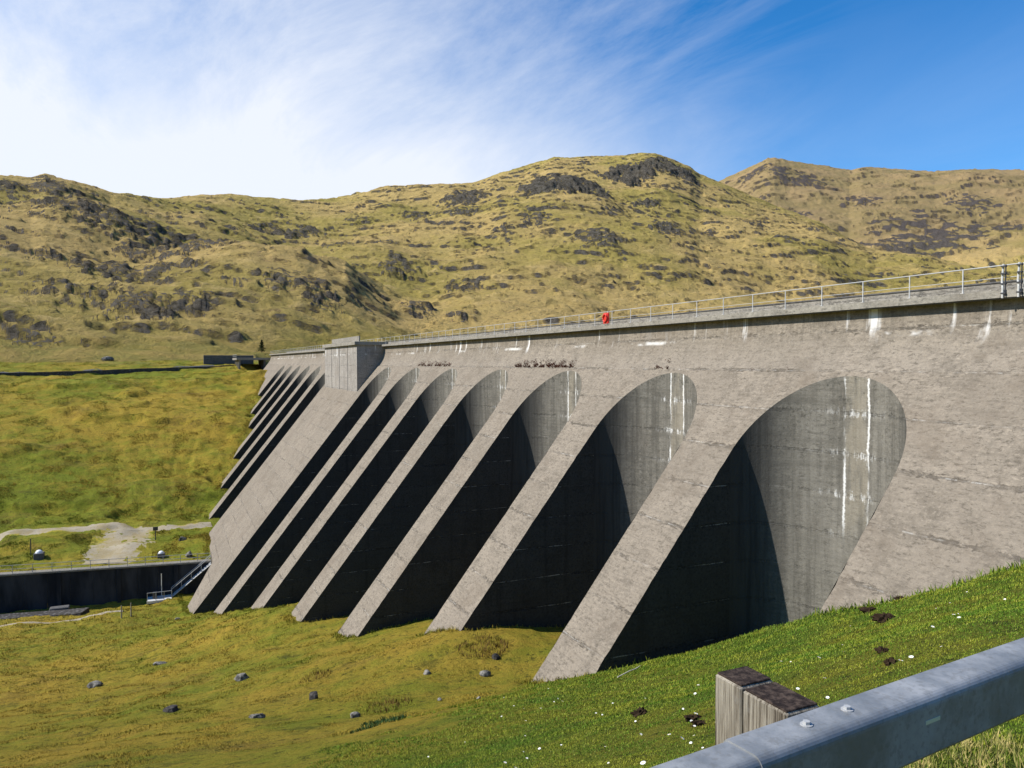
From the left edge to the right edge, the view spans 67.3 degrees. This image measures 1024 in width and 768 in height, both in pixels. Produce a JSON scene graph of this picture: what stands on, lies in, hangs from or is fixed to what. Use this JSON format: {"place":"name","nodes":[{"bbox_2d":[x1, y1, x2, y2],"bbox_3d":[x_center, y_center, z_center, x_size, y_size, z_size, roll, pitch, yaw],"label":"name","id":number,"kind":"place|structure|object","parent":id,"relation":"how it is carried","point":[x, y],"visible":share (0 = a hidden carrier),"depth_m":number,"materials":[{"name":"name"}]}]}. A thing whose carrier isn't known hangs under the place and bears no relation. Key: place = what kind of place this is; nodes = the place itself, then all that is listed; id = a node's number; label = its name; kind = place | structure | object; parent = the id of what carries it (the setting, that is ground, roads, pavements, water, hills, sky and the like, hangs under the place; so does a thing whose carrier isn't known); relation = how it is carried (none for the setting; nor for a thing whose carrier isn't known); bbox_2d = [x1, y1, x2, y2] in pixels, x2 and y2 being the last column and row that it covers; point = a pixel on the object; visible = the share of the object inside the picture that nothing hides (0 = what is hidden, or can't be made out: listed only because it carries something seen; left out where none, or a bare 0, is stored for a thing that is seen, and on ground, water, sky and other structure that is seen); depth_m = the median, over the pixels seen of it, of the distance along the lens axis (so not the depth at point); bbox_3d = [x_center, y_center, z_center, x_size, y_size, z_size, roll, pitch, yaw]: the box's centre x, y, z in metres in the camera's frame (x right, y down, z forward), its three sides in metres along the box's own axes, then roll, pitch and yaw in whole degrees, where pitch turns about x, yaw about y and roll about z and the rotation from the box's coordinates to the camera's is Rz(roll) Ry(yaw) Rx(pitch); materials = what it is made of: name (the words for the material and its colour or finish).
{"place":"outdoors","nodes":[
{"label":"outdoors","id":0,"kind":"place"},
{"bbox_2d":[0,610,122,626],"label":"track","id":1,"kind":"structure","parent":0,"point":[64,620],"depth_m":91.22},
{"bbox_2d":[0,522,211,540],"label":"path","id":2,"kind":"structure","parent":0,"point":[102,527],"depth_m":119.13,"materials":[{"name":"grey gravel"}]},
{"bbox_2d":[0,365,214,372],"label":"road","id":3,"kind":"structure","parent":0,"point":[99,369],"depth_m":222.51,"materials":[{"name":"grey asphalt"}]},
{"bbox_2d":[0,153,1023,364],"bbox_3d":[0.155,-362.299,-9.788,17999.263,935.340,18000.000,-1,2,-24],"label":"hills","id":4,"kind":"structure","parent":0,"point":[90,273],"depth_m":691.80,"materials":[{"name":"green plant"}]},
{"bbox_2d":[256,340,265,351],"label":"conifer","id":5,"kind":"object","parent":4,"relation":"on","point":[262,347],"visible":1,"depth_m":286.49,"materials":[{"name":"green plant"}]},
{"bbox_2d":[0,360,1023,767],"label":"ground","id":6,"kind":"structure","parent":0,"point":[524,654],"depth_m":44.63,"materials":[{"name":"green plant"}]},
{"bbox_2d":[33,550,44,559],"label":"instrument box","id":7,"kind":"object","parent":6,"relation":"on","point":[38,554],"visible":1,"depth_m":105.64,"materials":[{"name":"metal"}]},
{"bbox_2d":[0,607,89,618],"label":"stone edge","id":8,"kind":"object","parent":6,"relation":"on","point":[74,612],"visible":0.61,"depth_m":95.46,"materials":[{"name":"grey stone"}]},
{"bbox_2d":[49,605,69,610],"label":"concrete block","id":9,"kind":"structure","parent":6,"relation":"on","point":[61,607],"depth_m":97.64,"materials":[{"name":"grey concrete"}]},
{"bbox_2d":[87,680,102,688],"bbox_3d":[-28.457,20.531,52.514,0.998,0.488,0.584,-1,2,-24],"label":"boulder","id":10,"kind":"object","parent":6,"relation":"on","point":[93,684],"visible":0.87,"depth_m":52.38,"materials":[{"name":"grey stone"}]},
{"bbox_2d":[0,559,211,613],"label":"channel wall","id":11,"kind":"structure","parent":6,"relation":"on","point":[18,592],"depth_m":102.23,"materials":[{"name":"concrete"}]},
{"bbox_2d":[3,553,209,572],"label":"channel railing","id":12,"kind":"object","parent":11,"relation":"on","point":[180,558],"visible":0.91,"depth_m":102.83,"materials":[{"name":"metal"}]},
{"bbox_2d":[171,555,210,596],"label":"metal staircase","id":13,"kind":"structure","parent":11,"relation":"attached to","point":[190,580],"depth_m":106.32,"materials":[{"name":"metal"}]},
{"bbox_2d":[82,524,159,563],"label":"gravel yard","id":14,"kind":"structure","parent":6,"relation":"on","point":[112,552],"depth_m":111.82,"materials":[{"name":"grey gravel"}]},
{"bbox_2d":[0,364,242,375],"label":"stone wall","id":15,"kind":"structure","parent":6,"relation":"on","point":[114,371],"depth_m":209.20,"materials":[{"name":"black stone"}]},
{"bbox_2d":[0,359,264,571],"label":"hill grass","id":16,"kind":"structure","parent":6,"relation":"on","point":[187,518],"depth_m":147.97,"materials":[{"name":"green plant"}]},
{"bbox_2d":[101,356,113,360],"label":"boulder","id":17,"kind":"object","parent":16,"relation":"on","point":[107,358],"visible":0.94,"depth_m":230.81,"materials":[{"name":"grey stone"}]},
{"bbox_2d":[147,574,171,603],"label":"gauge platform","id":18,"kind":"structure","parent":6,"relation":"on","point":[154,598],"depth_m":103.77,"materials":[{"name":"metal"}]},
{"bbox_2d":[153,661,166,664],"bbox_3d":[-27.335,21.760,59.782,1.049,0.420,0.647,-1,2,-24],"label":"boulder","id":19,"kind":"object","parent":6,"relation":"on","point":[159,662],"visible":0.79,"depth_m":59.65,"materials":[{"name":"grey stone"}]},
{"bbox_2d":[157,551,164,557],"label":"instrument box","id":20,"kind":"object","parent":6,"relation":"on","point":[160,554],"visible":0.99,"depth_m":108.71,"materials":[{"name":"metal"}]},
{"bbox_2d":[163,705,178,712],"bbox_3d":[-16.882,16.163,38.134,0.964,0.447,0.666,1,2,40],"label":"boulder","id":21,"kind":"object","parent":6,"relation":"on","point":[171,708],"visible":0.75,"depth_m":37.95,"materials":[{"name":"grey stone"}]},
{"bbox_2d":[203,355,253,363],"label":"retaining wall","id":22,"kind":"structure","parent":6,"relation":"on","point":[217,359],"depth_m":236.42,"materials":[{"name":"concrete"}]},
{"bbox_2d":[234,673,248,681],"bbox_3d":[-15.735,17.104,44.814,0.896,0.496,0.759,-1,2,-24],"label":"boulder","id":23,"kind":"object","parent":6,"relation":"on","point":[241,677],"visible":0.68,"depth_m":44.62,"materials":[{"name":"grey stone"}]},
{"bbox_2d":[232,356,270,369],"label":"intake structure","id":24,"kind":"object","parent":6,"relation":"on","point":[262,362],"visible":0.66,"depth_m":223.01,"materials":[{"name":"concrete"}]},
{"bbox_2d":[248,713,265,717],"bbox_3d":[-10.389,13.588,31.355,0.693,0.352,0.379,-1,2,-24],"label":"boulder","id":25,"kind":"object","parent":6,"relation":"on","point":[260,715],"visible":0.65,"depth_m":31.26,"materials":[{"name":"grey stone"}]},
{"bbox_2d":[309,691,317,699],"bbox_3d":[-9.098,14.355,35.288,0.424,0.506,0.574,-1,2,-24],"label":"boulder","id":26,"kind":"object","parent":6,"relation":"on","point":[313,695],"visible":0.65,"depth_m":35.13,"materials":[{"name":"grey stone"}]},
{"bbox_2d":[298,668,332,682],"bbox_3d":[-10.304,15.249,40.166,1.882,0.629,1.768,-1,2,-24],"label":"bracken clump","id":27,"kind":"object","parent":6,"relation":"on","point":[316,673],"visible":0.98,"depth_m":40.31,"materials":[{"name":"plant"}]},
{"bbox_2d":[350,711,360,717],"bbox_3d":[-5.859,12.441,28.827,0.384,0.320,0.308,-1,2,-24],"label":"boulder","id":28,"kind":"object","parent":6,"relation":"on","point":[355,714],"visible":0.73,"depth_m":28.73,"materials":[{"name":"grey stone"}]},
{"bbox_2d":[349,720,380,733],"bbox_3d":[-4.538,10.591,23.756,0.990,0.575,0.986,1,2,21],"label":"rush clump","id":29,"kind":"object","parent":6,"relation":"on","point":[366,727],"visible":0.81,"depth_m":23.59,"materials":[{"name":"green plant"}]},
{"bbox_2d":[361,713,409,725],"bbox_3d":[-4.201,11.151,25.576,1.665,0.770,1.619,-1,2,-24],"label":"rush clump","id":30,"kind":"object","parent":6,"relation":"on","point":[395,718],"visible":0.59,"depth_m":25.47,"materials":[{"name":"green plant"}]},
{"bbox_2d":[367,696,411,712],"bbox_3d":[-4.864,12.710,30.488,2.068,0.664,2.050,-1,2,-24],"label":"bracken clump","id":31,"kind":"object","parent":6,"relation":"on","point":[397,705],"visible":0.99,"depth_m":30.55,"materials":[{"name":"plant"}]},
{"bbox_2d":[423,669,430,674],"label":"boulder","id":32,"kind":"object","parent":6,"relation":"on","point":[427,672],"visible":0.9,"depth_m":36.65,"materials":[{"name":"grey stone"}]},
{"bbox_2d":[454,632,511,658],"bbox_3d":[-1.518,13.497,39.623,2.990,0.552,3.084,1,2,37],"label":"bracken clump","id":33,"kind":"object","parent":6,"relation":"on","point":[496,646],"visible":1,"depth_m":39.68,"materials":[{"name":"plant"}]},
{"bbox_2d":[479,670,490,676],"bbox_3d":[-1.256,13.668,36.253,0.602,0.360,0.373,-1,2,-24],"label":"boulder","id":34,"kind":"object","parent":6,"relation":"on","point":[485,673],"visible":0.92,"depth_m":36.12,"materials":[{"name":"grey stone"}]},
{"bbox_2d":[492,653,499,659],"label":"boulder","id":35,"kind":"object","parent":6,"relation":"on","point":[495,656],"visible":1,"depth_m":38.17,"materials":[{"name":"grey stone"}]},
{"bbox_2d":[177,377,1023,684],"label":"grass tufts","id":36,"kind":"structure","parent":6,"relation":"on","point":[437,629],"depth_m":34.04,"materials":[{"name":"green plant"}]},
{"bbox_2d":[188,279,1023,681],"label":"dam","id":37,"kind":"structure","parent":6,"relation":"on","point":[612,497],"depth_m":42.46,"materials":[{"name":"concrete"}]},
{"bbox_2d":[417,361,450,365],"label":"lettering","id":38,"kind":"object","parent":37,"relation":"on","point":[438,364],"visible":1,"depth_m":81.77},
{"bbox_2d":[515,358,575,367],"bbox_3d":[2.379,-1.652,58.531,0.770,0.834,10.102,-1,2,-24],"label":"heather clump","id":39,"kind":"object","parent":37,"relation":"on","point":[548,365],"visible":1,"depth_m":57.52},
{"bbox_2d":[602,311,609,324],"bbox_3d":[6.211,-4.362,50.773,0.315,0.900,0.640,-1,2,-24],"label":"lifebuoy station","id":40,"kind":"object","parent":37,"relation":"on","point":[606,318],"visible":1,"depth_m":50.59,"materials":[{"name":"red plastic"}]},
{"bbox_2d":[270,262,1023,353],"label":"crest railing","id":41,"kind":"object","parent":37,"relation":"on","point":[672,311],"visible":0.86,"depth_m":38.68,"materials":[{"name":"metal"}]},
{"bbox_2d":[654,359,670,368],"bbox_3d":[8.698,-1.175,44.280,0.628,0.629,1.319,-1,2,-24],"label":"heather clump","id":42,"kind":"object","parent":37,"relation":"on","point":[666,367],"visible":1,"depth_m":44.15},
{"bbox_2d":[1000,264,1006,297],"bbox_3d":[17.017,-3.566,26.621,0.135,1.182,0.200,-1,2,-24],"label":"railing post","id":43,"kind":"object","parent":37,"relation":"attached to","point":[1003,293],"visible":1,"depth_m":26.61,"materials":[{"name":"white metal"}]},
{"bbox_2d":[1016,262,1023,296],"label":"railing post","id":44,"kind":"object","parent":37,"relation":"attached to","point":[1018,282],"visible":1,"depth_m":26.11,"materials":[{"name":"white metal"}]},
{"bbox_2d":[617,665,640,677],"bbox_3d":[3.663,8.885,23.792,0.105,0.223,1.667,1,2,34],"label":"bleached stick","id":45,"kind":"object","parent":6,"relation":"on","point":[628,671],"visible":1,"depth_m":23.57,"materials":[{"name":"beige wood"}]},
{"bbox_2d":[630,707,648,716],"bbox_3d":[2.053,5.239,12.215,0.236,0.174,0.321,-3,3,-63],"label":"molehill","id":46,"kind":"object","parent":6,"relation":"on","point":[639,711],"visible":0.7,"depth_m":12.20,"materials":[{"name":"soil"}]},
{"bbox_2d":[684,714,700,721],"bbox_3d":[2.366,4.367,10.034,0.207,0.112,0.202,1,2,35],"label":"molehill","id":47,"kind":"object","parent":6,"relation":"on","point":[689,717],"visible":0.69,"depth_m":10.01,"materials":[{"name":"soil"}]},
{"bbox_2d":[690,719,705,726],"bbox_3d":[2.245,4.074,9.231,0.169,0.108,0.205,-1,2,-41],"label":"molehill","id":48,"kind":"object","parent":6,"relation":"on","point":[698,722],"visible":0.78,"depth_m":9.20,"materials":[{"name":"soil"}]},
{"bbox_2d":[715,666,818,744],"bbox_3d":[0.810,1.450,2.475,0.140,0.967,0.320,-1,2,-25],"label":"timber post","id":49,"kind":"object","parent":6,"relation":"on","point":[747,699],"visible":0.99,"depth_m":2.47,"materials":[{"name":"grey wood"}]},
{"bbox_2d":[651,638,1023,767],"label":"guardrail","id":50,"kind":"object","parent":6,"relation":"on","point":[904,722],"visible":1,"depth_m":2.33,"materials":[{"name":"metal"}]},
{"bbox_2d":[858,606,876,613],"bbox_3d":[10.222,6.527,22.021,0.532,0.276,0.504,0,2,12],"label":"molehill","id":51,"kind":"object","parent":6,"relation":"on","point":[866,609],"visible":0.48,"depth_m":22.04,"materials":[{"name":"soil"}]},
{"bbox_2d":[873,646,889,652],"bbox_3d":[4.971,3.569,10.302,0.203,0.092,0.175,0,2,10],"label":"molehill","id":52,"kind":"object","parent":6,"relation":"on","point":[880,649],"visible":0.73,"depth_m":10.30,"materials":[{"name":"soil"}]},
{"bbox_2d":[870,612,895,622],"bbox_3d":[9.208,5.789,18.922,0.591,0.275,0.570,-1,2,-24],"label":"molehill","id":53,"kind":"object","parent":6,"relation":"on","point":[880,617],"visible":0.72,"depth_m":18.91,"materials":[{"name":"soil"}]},
{"bbox_2d":[884,657,897,665],"bbox_3d":[4.547,3.336,9.225,0.188,0.112,0.191,-1,2,-24],"label":"molehill","id":54,"kind":"object","parent":6,"relation":"on","point":[889,661],"visible":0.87,"depth_m":9.19,"materials":[{"name":"soil"}]},
{"bbox_2d":[0,0,1023,199],"label":"sky","id":55,"kind":"structure","parent":0,"point":[288,99],"materials":[{"name":"blue"}]},
{"bbox_2d":[629,727,1023,767],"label":"verge grass","id":56,"kind":"structure","parent":0,"point":[967,751],"depth_m":3.45,"materials":[{"name":"green plant"}]}
]}

